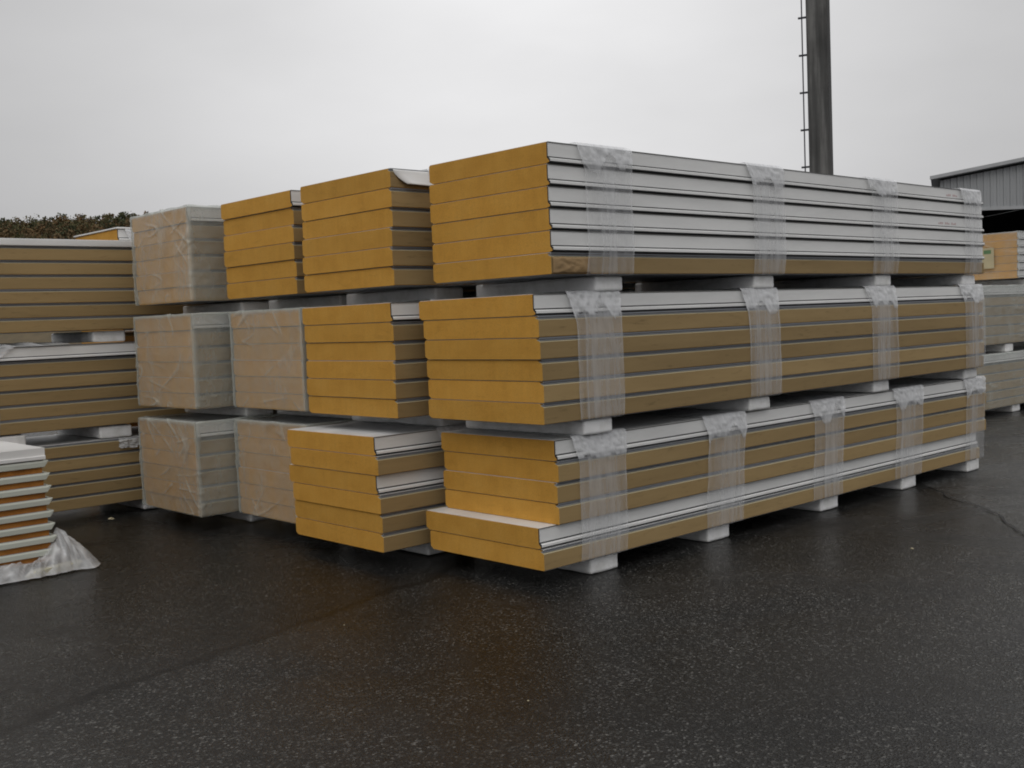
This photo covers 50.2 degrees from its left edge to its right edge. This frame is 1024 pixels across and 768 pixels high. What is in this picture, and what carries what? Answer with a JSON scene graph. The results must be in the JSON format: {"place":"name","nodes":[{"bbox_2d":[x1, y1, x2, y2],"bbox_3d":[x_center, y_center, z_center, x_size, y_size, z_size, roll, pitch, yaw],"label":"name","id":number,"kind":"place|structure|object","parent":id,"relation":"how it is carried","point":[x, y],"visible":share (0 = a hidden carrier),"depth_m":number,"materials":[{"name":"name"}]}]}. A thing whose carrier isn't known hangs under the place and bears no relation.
{"place":"outdoors","nodes":[
{"label":"outdoors","id":0,"kind":"place"},
{"bbox_2d":[0,231,88,343],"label":"hill","id":1,"kind":"structure","parent":0,"point":[44,337],"depth_m":213.60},
{"bbox_2d":[0,211,148,239],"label":"autumn wood","id":2,"kind":"object","parent":1,"relation":"on","point":[64,228],"visible":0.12,"depth_m":275.15,"materials":[{"name":"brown plant"}]},
{"bbox_2d":[42,449,142,472],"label":"sandwich panel","id":3,"kind":"object","parent":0,"point":[88,461],"depth_m":9.07,"materials":[{"name":"plastic"}]},
{"bbox_2d":[26,426,142,459],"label":"sandwich panel","id":4,"kind":"object","parent":3,"relation":"on","point":[60,446],"depth_m":9.11,"materials":[{"name":"plastic"}]},
{"bbox_2d":[0,403,1023,767],"bbox_3d":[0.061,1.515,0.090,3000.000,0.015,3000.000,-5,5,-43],"label":"ground","id":5,"kind":"structure","parent":0,"point":[870,627],"depth_m":5.07,"materials":[{"name":"black asphalt"}]},
{"bbox_2d":[219,511,269,521],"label":"foam block","id":6,"kind":"object","parent":5,"relation":"on","point":[244,516],"depth_m":8.69,"materials":[{"name":"white plastic"}]},
{"bbox_2d":[146,491,241,516],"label":"sandwich panel","id":7,"kind":"object","parent":6,"relation":"on","point":[210,507],"visible":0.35,"depth_m":8.49,"materials":[{"name":"plastic"}]},
{"bbox_2d":[144,476,240,501],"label":"sandwich panel","id":8,"kind":"object","parent":7,"relation":"on","point":[209,492],"visible":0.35,"depth_m":8.47,"materials":[{"name":"plastic"}]},
{"bbox_2d":[143,462,240,485],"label":"sandwich panel","id":9,"kind":"object","parent":8,"relation":"on","point":[207,476],"visible":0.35,"depth_m":8.47,"materials":[{"name":"plastic"}]},
{"bbox_2d":[142,447,239,469],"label":"sandwich panel","id":10,"kind":"object","parent":9,"relation":"on","point":[206,461],"visible":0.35,"depth_m":8.45,"materials":[{"name":"plastic"}]},
{"bbox_2d":[140,433,239,453],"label":"sandwich panel","id":11,"kind":"object","parent":10,"relation":"on","point":[206,445],"visible":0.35,"depth_m":8.46,"materials":[{"name":"plastic"}]},
{"bbox_2d":[139,410,277,438],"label":"sandwich panel","id":12,"kind":"object","parent":11,"relation":"on","point":[207,430],"visible":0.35,"depth_m":8.55,"materials":[{"name":"plastic"}]},
{"bbox_2d":[138,412,277,517],"bbox_3d":[-0.724,0.447,10.479,5.495,0.741,1.042,-5,5,-43],"label":"film wrap","id":13,"kind":"object","parent":7,"relation":"on","point":[184,447],"visible":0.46,"depth_m":8.37,"materials":[{"name":"grey"}]},
{"bbox_2d":[185,406,272,415],"bbox_3d":[-2.348,0.199,9.013,0.250,0.084,1.020,-6,5,-44],"label":"foam block","id":14,"kind":"object","parent":13,"relation":"on","point":[236,410],"depth_m":8.71,"materials":[{"name":"white plastic"}]},
{"bbox_2d":[139,391,237,408],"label":"sandwich panel","id":15,"kind":"object","parent":14,"relation":"on","point":[206,400],"visible":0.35,"depth_m":8.44,"materials":[{"name":"plastic"}]},
{"bbox_2d":[133,312,228,409],"bbox_3d":[-0.750,-0.371,10.448,5.493,0.734,1.057,-5,5,-43],"label":"film wrap","id":16,"kind":"object","parent":15,"relation":"on","point":[194,354],"visible":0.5,"depth_m":8.25,"materials":[{"name":"grey"}]},
{"bbox_2d":[183,301,268,312],"bbox_3d":[-2.400,-0.629,9.122,0.250,0.084,1.020,-5,5,-43],"label":"foam block","id":17,"kind":"object","parent":16,"relation":"on","point":[239,306],"depth_m":8.84,"materials":[{"name":"white plastic"}]},
{"bbox_2d":[138,285,284,305],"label":"sandwich panel","id":18,"kind":"object","parent":17,"relation":"on","point":[209,294],"visible":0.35,"depth_m":8.58,"materials":[{"name":"plastic"}]},
{"bbox_2d":[136,270,229,290],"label":"sandwich panel","id":19,"kind":"object","parent":18,"relation":"on","point":[177,279],"visible":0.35,"depth_m":8.53,"materials":[{"name":"plastic"}]},
{"bbox_2d":[136,254,227,275],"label":"sandwich panel","id":20,"kind":"object","parent":19,"relation":"on","point":[180,263],"visible":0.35,"depth_m":8.52,"materials":[{"name":"plastic"}]},
{"bbox_2d":[135,238,225,261],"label":"sandwich panel","id":21,"kind":"object","parent":20,"relation":"on","point":[169,249],"visible":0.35,"depth_m":8.51,"materials":[{"name":"plastic"}]},
{"bbox_2d":[134,223,225,246],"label":"sandwich panel","id":22,"kind":"object","parent":21,"relation":"on","point":[178,232],"visible":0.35,"depth_m":8.51,"materials":[{"name":"plastic"}]},
{"bbox_2d":[132,207,224,232],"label":"sandwich panel","id":23,"kind":"object","parent":22,"relation":"on","point":[174,217],"visible":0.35,"depth_m":8.49,"materials":[{"name":"plastic"}]},
{"bbox_2d":[139,375,236,393],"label":"sandwich panel","id":24,"kind":"object","parent":15,"relation":"on","point":[205,384],"visible":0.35,"depth_m":8.43,"materials":[{"name":"plastic"}]},
{"bbox_2d":[138,360,234,377],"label":"sandwich panel","id":25,"kind":"object","parent":24,"relation":"on","point":[185,369],"visible":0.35,"depth_m":8.43,"materials":[{"name":"plastic"}]},
{"bbox_2d":[137,344,235,361],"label":"sandwich panel","id":26,"kind":"object","parent":25,"relation":"on","point":[184,353],"visible":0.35,"depth_m":8.42,"materials":[{"name":"plastic"}]},
{"bbox_2d":[137,329,234,346],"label":"sandwich panel","id":27,"kind":"object","parent":26,"relation":"on","point":[183,338],"visible":0.35,"depth_m":8.41,"materials":[{"name":"plastic"}]},
{"bbox_2d":[400,543,445,554],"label":"foam block","id":28,"kind":"object","parent":5,"relation":"on","point":[426,549],"depth_m":7.14,"materials":[{"name":"white plastic"}]},
{"bbox_2d":[296,517,430,552],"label":"sandwich panel","id":29,"kind":"object","parent":28,"relation":"on","point":[389,541],"visible":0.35,"depth_m":6.94,"materials":[{"name":"plastic"}]},
{"bbox_2d":[295,500,446,533],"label":"sandwich panel","id":30,"kind":"object","parent":29,"relation":"on","point":[393,521],"visible":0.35,"depth_m":6.94,"materials":[{"name":"plastic"}]},
{"bbox_2d":[293,482,446,514],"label":"sandwich panel","id":31,"kind":"object","parent":30,"relation":"on","point":[398,501],"visible":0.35,"depth_m":6.95,"materials":[{"name":"plastic"}]},
{"bbox_2d":[289,464,446,494],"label":"sandwich panel","id":32,"kind":"object","parent":31,"relation":"on","point":[364,483],"visible":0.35,"depth_m":6.97,"materials":[{"name":"plastic"}]},
{"bbox_2d":[290,447,444,475],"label":"sandwich panel","id":33,"kind":"object","parent":32,"relation":"on","point":[388,464],"visible":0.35,"depth_m":6.94,"materials":[{"name":"plastic"}]},
{"bbox_2d":[287,421,453,455],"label":"sandwich panel","id":34,"kind":"object","parent":33,"relation":"on","point":[369,439],"visible":0.35,"depth_m":7.03,"materials":[{"name":"plastic"}]},
{"bbox_2d":[559,553,617,573],"bbox_3d":[0.194,1.054,6.847,0.250,0.100,1.040,-5,5,-43],"label":"foam block","id":35,"kind":"object","parent":5,"relation":"on","point":[600,564],"depth_m":6.46,"materials":[{"name":"white plastic"}]},
{"bbox_2d":[430,445,979,570],"bbox_3d":[1.839,0.787,8.295,5.470,0.120,1.010,-5,5,-43],"label":"sandwich panel","id":36,"kind":"object","parent":35,"relation":"on","point":[567,553],"visible":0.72,"depth_m":6.90,"materials":[{"name":"plastic"}]},
{"bbox_2d":[458,427,626,457],"bbox_3d":[0.171,0.641,6.759,0.467,0.739,1.070,-5,5,-43],"label":"film band","id":37,"kind":"object","parent":36,"relation":"on","point":[604,444],"visible":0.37,"depth_m":6.37,"materials":[{"name":"white"}]},
{"bbox_2d":[466,417,611,434],"bbox_3d":[0.146,0.237,6.689,0.250,0.088,1.040,-5,5,-43],"label":"foam block","id":38,"kind":"object","parent":37,"relation":"on","point":[593,426],"depth_m":6.38,"materials":[{"name":"white plastic"}]},
{"bbox_2d":[429,353,983,424],"bbox_3d":[1.835,-0.031,8.195,5.470,0.120,1.010,-5,5,-43],"label":"sandwich panel","id":39,"kind":"object","parent":38,"relation":"on","point":[548,413],"visible":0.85,"depth_m":6.74,"materials":[{"name":"plastic"}]},
{"bbox_2d":[461,291,620,316],"bbox_3d":[0.141,-0.175,6.645,0.449,0.739,1.066,-5,5,-43],"label":"film band","id":40,"kind":"object","parent":39,"relation":"on","point":[588,301],"visible":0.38,"depth_m":6.25,"materials":[{"name":"white"}]},
{"bbox_2d":[476,276,621,296],"bbox_3d":[0.213,-0.591,6.713,0.250,0.088,1.040,-5,5,-43],"label":"foam block","id":41,"kind":"object","parent":40,"relation":"on","point":[602,283],"depth_m":6.50,"materials":[{"name":"white plastic"}]},
{"bbox_2d":[433,252,983,283],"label":"sandwich panel","id":42,"kind":"object","parent":41,"relation":"on","point":[642,267],"visible":0.89,"depth_m":6.91,"materials":[{"name":"plastic"}]},
{"bbox_2d":[432,230,984,263],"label":"sandwich panel","id":43,"kind":"object","parent":42,"relation":"on","point":[559,241],"visible":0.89,"depth_m":6.69,"materials":[{"name":"plastic"}]},
{"bbox_2d":[432,208,984,246],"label":"sandwich panel","id":44,"kind":"object","parent":43,"relation":"on","point":[547,219],"visible":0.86,"depth_m":6.69,"materials":[{"name":"plastic"}]},
{"bbox_2d":[430,186,983,232],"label":"sandwich panel","id":45,"kind":"object","parent":44,"relation":"on","point":[539,198],"visible":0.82,"depth_m":6.67,"materials":[{"name":"plastic"}]},
{"bbox_2d":[429,164,982,218],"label":"sandwich panel","id":46,"kind":"object","parent":45,"relation":"on","point":[543,175],"visible":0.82,"depth_m":6.67,"materials":[{"name":"plastic"}]},
{"bbox_2d":[429,141,982,205],"bbox_3d":[1.832,-1.455,8.153,5.470,0.120,1.026,-5,5,-43],"label":"sandwich panel","id":47,"kind":"object","parent":46,"relation":"on","point":[547,152],"visible":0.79,"depth_m":6.63,"materials":[{"name":"plastic"}]},
{"bbox_2d":[428,340,983,402],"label":"sandwich panel","id":48,"kind":"object","parent":39,"relation":"on","point":[550,391],"visible":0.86,"depth_m":6.74,"materials":[{"name":"plastic"}]},
{"bbox_2d":[427,326,982,381],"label":"sandwich panel","id":49,"kind":"object","parent":48,"relation":"on","point":[555,369],"visible":0.88,"depth_m":6.74,"materials":[{"name":"plastic"}]},
{"bbox_2d":[425,313,982,359],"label":"sandwich panel","id":50,"kind":"object","parent":49,"relation":"on","point":[542,348],"visible":0.88,"depth_m":6.71,"materials":[{"name":"plastic"}]},
{"bbox_2d":[423,299,982,339],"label":"sandwich panel","id":51,"kind":"object","parent":50,"relation":"on","point":[539,326],"visible":0.94,"depth_m":6.70,"materials":[{"name":"plastic"}]},
{"bbox_2d":[419,286,976,320],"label":"sandwich panel","id":52,"kind":"object","parent":51,"relation":"on","point":[514,306],"visible":0.86,"depth_m":6.69,"materials":[{"name":"plastic"}]},
{"bbox_2d":[702,287,778,312],"bbox_3d":[1.342,-0.289,7.756,0.430,0.739,1.066,-5,5,-43],"label":"film band","id":53,"kind":"object","parent":39,"relation":"on","point":[768,297],"visible":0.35,"depth_m":7.38,"materials":[{"name":"white"}]},
{"bbox_2d":[635,275,773,291],"bbox_3d":[1.355,-0.700,7.776,0.250,0.088,1.040,-6,5,-44],"label":"foam block","id":54,"kind":"object","parent":53,"relation":"on","point":[762,281],"depth_m":7.58,"materials":[{"name":"white plastic"}]},
{"bbox_2d":[633,408,746,442],"bbox_3d":[1.056,0.557,7.576,0.494,0.739,1.071,-5,5,-43],"label":"film band","id":55,"kind":"object","parent":36,"relation":"on","point":[727,419],"visible":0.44,"depth_m":7.25,"materials":[{"name":"white"}]},
{"bbox_2d":[426,432,977,548],"bbox_3d":[1.818,0.667,8.300,5.470,0.120,1.026,-5,5,-43],"label":"sandwich panel","id":56,"kind":"object","parent":36,"relation":"on","point":[519,532],"visible":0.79,"depth_m":6.77,"materials":[{"name":"plastic"}]},
{"bbox_2d":[445,417,985,524],"bbox_3d":[1.928,0.538,8.369,5.470,0.120,1.010,-5,5,-43],"label":"sandwich panel","id":57,"kind":"object","parent":56,"relation":"on","point":[576,510],"visible":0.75,"depth_m":6.94,"materials":[{"name":"plastic"}]},
{"bbox_2d":[443,404,984,503],"bbox_3d":[1.916,0.419,8.363,5.470,0.120,1.010,-5,5,-43],"label":"sandwich panel","id":58,"kind":"object","parent":57,"relation":"on","point":[552,492],"visible":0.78,"depth_m":6.91,"materials":[{"name":"plastic"}]},
{"bbox_2d":[444,391,985,482],"bbox_3d":[1.922,0.299,8.355,5.470,0.120,1.010,-5,5,-43],"label":"sandwich panel","id":59,"kind":"object","parent":58,"relation":"on","point":[560,471],"visible":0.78,"depth_m":6.91,"materials":[{"name":"plastic"}]},
{"bbox_2d":[441,377,983,460],"bbox_3d":[1.908,0.179,8.351,5.470,0.120,1.026,-5,5,-43],"label":"sandwich panel","id":60,"kind":"object","parent":59,"relation":"on","point":[641,430],"visible":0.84,"depth_m":6.93,"materials":[{"name":"plastic"}]},
{"bbox_2d":[798,0,833,174],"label":"metal pole","id":61,"kind":"object","parent":5,"relation":"on","point":[818,55],"visible":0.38,"depth_m":48.95,"materials":[{"name":"grey metal"}]},
{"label":"foam block","id":62,"kind":"object","parent":5,"relation":"on","visible":0},
{"bbox_2d":[241,498,295,523],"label":"sandwich panel","id":63,"kind":"object","parent":62,"relation":"on","point":[278,512],"visible":0.14,"depth_m":8.13,"materials":[{"name":"plastic"}]},
{"bbox_2d":[234,414,356,516],"bbox_3d":[0.216,0.441,9.903,5.495,0.744,1.052,-5,5,-43],"label":"film wrap","id":64,"kind":"object","parent":63,"relation":"on","point":[276,423],"visible":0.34,"depth_m":8.27,"materials":[{"name":"grey"}]},
{"bbox_2d":[277,410,351,418],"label":"foam block","id":65,"kind":"object","parent":64,"relation":"on","point":[302,413],"depth_m":8.37,"materials":[{"name":"white plastic"}]},
{"bbox_2d":[235,391,310,411],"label":"sandwich panel","id":66,"kind":"object","parent":65,"relation":"on","point":[281,401],"visible":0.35,"depth_m":7.95,"materials":[{"name":"plastic"}]},
{"bbox_2d":[228,306,327,411],"bbox_3d":[0.200,-0.373,9.811,5.490,0.736,1.031,-5,5,-43],"label":"film wrap","id":67,"kind":"object","parent":66,"relation":"on","point":[245,312],"visible":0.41,"depth_m":7.65,"materials":[{"name":"grey"}]},
{"bbox_2d":[269,295,346,308],"bbox_3d":[-1.506,-0.623,8.407,0.250,0.084,1.020,-5,5,-43],"label":"foam block","id":68,"kind":"object","parent":67,"relation":"on","point":[338,300],"depth_m":8.24,"materials":[{"name":"white plastic"}]},
{"bbox_2d":[227,277,634,299],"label":"sandwich panel","id":69,"kind":"object","parent":68,"relation":"on","point":[289,287],"visible":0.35,"depth_m":7.94,"materials":[{"name":"plastic"}]},
{"bbox_2d":[226,259,305,283],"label":"sandwich panel","id":70,"kind":"object","parent":69,"relation":"on","point":[274,270],"visible":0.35,"depth_m":7.88,"materials":[{"name":"plastic"}]},
{"bbox_2d":[224,242,304,267],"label":"sandwich panel","id":71,"kind":"object","parent":70,"relation":"on","point":[271,253],"visible":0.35,"depth_m":7.86,"materials":[{"name":"plastic"}]},
{"bbox_2d":[224,225,306,251],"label":"sandwich panel","id":72,"kind":"object","parent":71,"relation":"on","point":[272,236],"visible":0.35,"depth_m":7.85,"materials":[{"name":"plastic"}]},
{"bbox_2d":[224,207,304,235],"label":"sandwich panel","id":73,"kind":"object","parent":72,"relation":"on","point":[272,219],"visible":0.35,"depth_m":7.86,"materials":[{"name":"plastic"}]},
{"bbox_2d":[221,190,302,219],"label":"sandwich panel","id":74,"kind":"object","parent":73,"relation":"on","point":[266,203],"visible":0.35,"depth_m":7.84,"materials":[{"name":"plastic"}]},
{"bbox_2d":[0,0,1023,222],"label":"sky","id":75,"kind":"structure","parent":0,"point":[115,107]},
{"bbox_2d":[930,157,1023,234],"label":"industrial shed","id":76,"kind":"structure","parent":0,"point":[999,186],"depth_m":49.60,"materials":[{"name":"metal"}]},
{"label":"foam block","id":77,"kind":"object","parent":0,"visible":0},
{"bbox_2d":[309,396,432,418],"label":"sandwich panel","id":78,"kind":"object","parent":77,"relation":"on","point":[394,408],"visible":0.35,"depth_m":6.96,"materials":[{"name":"plastic"}]},
{"bbox_2d":[307,377,429,398],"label":"sandwich panel","id":79,"kind":"object","parent":78,"relation":"on","point":[388,389],"visible":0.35,"depth_m":6.95,"materials":[{"name":"plastic"}]},
{"bbox_2d":[306,359,429,379],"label":"sandwich panel","id":80,"kind":"object","parent":79,"relation":"on","point":[394,370],"visible":0.35,"depth_m":6.94,"materials":[{"name":"plastic"}]},
{"bbox_2d":[306,340,426,360],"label":"sandwich panel","id":81,"kind":"object","parent":80,"relation":"on","point":[380,351],"visible":0.35,"depth_m":6.95,"materials":[{"name":"plastic"}]},
{"bbox_2d":[304,320,437,342],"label":"sandwich panel","id":82,"kind":"object","parent":81,"relation":"on","point":[382,331],"visible":0.35,"depth_m":6.93,"materials":[{"name":"plastic"}]},
{"bbox_2d":[302,302,423,325],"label":"sandwich panel","id":83,"kind":"object","parent":82,"relation":"on","point":[378,312],"visible":0.35,"depth_m":6.94,"materials":[{"name":"plastic"}]},
{"bbox_2d":[406,299,445,301],"bbox_3d":[-0.692,-0.190,7.450,0.415,0.739,1.054,-5,5,-43],"label":"film band","id":84,"kind":"object","parent":83,"relation":"on","point":[425,300],"visible":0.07,"depth_m":7.08,"materials":[{"name":"white"}]},
{"bbox_2d":[347,287,462,304],"bbox_3d":[-0.753,-0.602,7.545,0.250,0.084,1.020,-5,5,-43],"label":"foam block","id":85,"kind":"object","parent":84,"relation":"on","point":[427,294],"depth_m":7.32,"materials":[{"name":"white plastic"}]},
{"bbox_2d":[304,266,636,292],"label":"sandwich panel","id":86,"kind":"object","parent":85,"relation":"on","point":[394,278],"visible":0.39,"depth_m":7.00,"materials":[{"name":"plastic"}]},
{"bbox_2d":[303,247,437,274],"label":"sandwich panel","id":87,"kind":"object","parent":86,"relation":"on","point":[377,258],"visible":0.35,"depth_m":6.91,"materials":[{"name":"plastic"}]},
{"bbox_2d":[302,227,434,256],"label":"sandwich panel","id":88,"kind":"object","parent":87,"relation":"on","point":[383,238],"visible":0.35,"depth_m":6.90,"materials":[{"name":"plastic"}]},
{"bbox_2d":[302,207,433,238],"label":"sandwich panel","id":89,"kind":"object","parent":88,"relation":"on","point":[383,218],"visible":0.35,"depth_m":6.90,"materials":[{"name":"plastic"}]},
{"bbox_2d":[301,188,433,221],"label":"sandwich panel","id":90,"kind":"object","parent":89,"relation":"on","point":[377,200],"visible":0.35,"depth_m":6.88,"materials":[{"name":"plastic"}]},
{"bbox_2d":[300,168,429,203],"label":"sandwich panel","id":91,"kind":"object","parent":90,"relation":"on","point":[361,183],"visible":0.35,"depth_m":6.95,"materials":[{"name":"plastic"}]},
{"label":"foam block","id":92,"kind":"object","parent":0,"visible":0},
{"bbox_2d":[0,407,188,435],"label":"sandwich panel","id":93,"kind":"object","parent":92,"relation":"on","point":[31,425],"depth_m":8.99,"materials":[{"name":"plastic"}]},
{"bbox_2d":[0,396,155,420],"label":"sandwich panel","id":94,"kind":"object","parent":93,"relation":"on","point":[28,411],"depth_m":8.94,"materials":[{"name":"plastic"}]},
{"bbox_2d":[0,382,140,406],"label":"sandwich panel","id":95,"kind":"object","parent":94,"relation":"on","point":[25,397],"depth_m":8.93,"materials":[{"name":"plastic"}]},
{"bbox_2d":[0,369,140,391],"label":"sandwich panel","id":96,"kind":"object","parent":95,"relation":"on","point":[32,382],"depth_m":8.92,"materials":[{"name":"plastic"}]},
{"bbox_2d":[0,356,138,376],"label":"sandwich panel","id":97,"kind":"object","parent":96,"relation":"on","point":[28,368],"depth_m":8.92,"materials":[{"name":"plastic"}]},
{"bbox_2d":[0,341,138,362],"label":"sandwich panel","id":98,"kind":"object","parent":97,"relation":"on","point":[59,352],"depth_m":8.94,"materials":[{"name":"plastic"}]},
{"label":"foam block","id":99,"kind":"object","parent":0,"visible":0},
{"bbox_2d":[0,314,166,333],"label":"sandwich panel","id":100,"kind":"object","parent":99,"relation":"on","point":[50,324],"depth_m":8.92,"materials":[{"name":"plastic"}]},
{"bbox_2d":[0,302,204,318],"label":"sandwich panel","id":101,"kind":"object","parent":100,"relation":"on","point":[39,310],"depth_m":9.00,"materials":[{"name":"plastic"}]},
{"bbox_2d":[0,288,138,303],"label":"sandwich panel","id":102,"kind":"object","parent":101,"relation":"on","point":[24,296],"depth_m":8.91,"materials":[{"name":"plastic"}]},
{"bbox_2d":[0,275,139,289],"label":"sandwich panel","id":103,"kind":"object","parent":102,"relation":"on","point":[8,282],"depth_m":8.91,"materials":[{"name":"plastic"}]},
{"bbox_2d":[0,260,136,274],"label":"sandwich panel","id":104,"kind":"object","parent":103,"relation":"on","point":[17,267],"depth_m":8.90,"materials":[{"name":"plastic"}]},
{"bbox_2d":[0,246,135,260],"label":"sandwich panel","id":105,"kind":"object","parent":104,"relation":"on","point":[42,253],"depth_m":8.89,"materials":[{"name":"plastic"}]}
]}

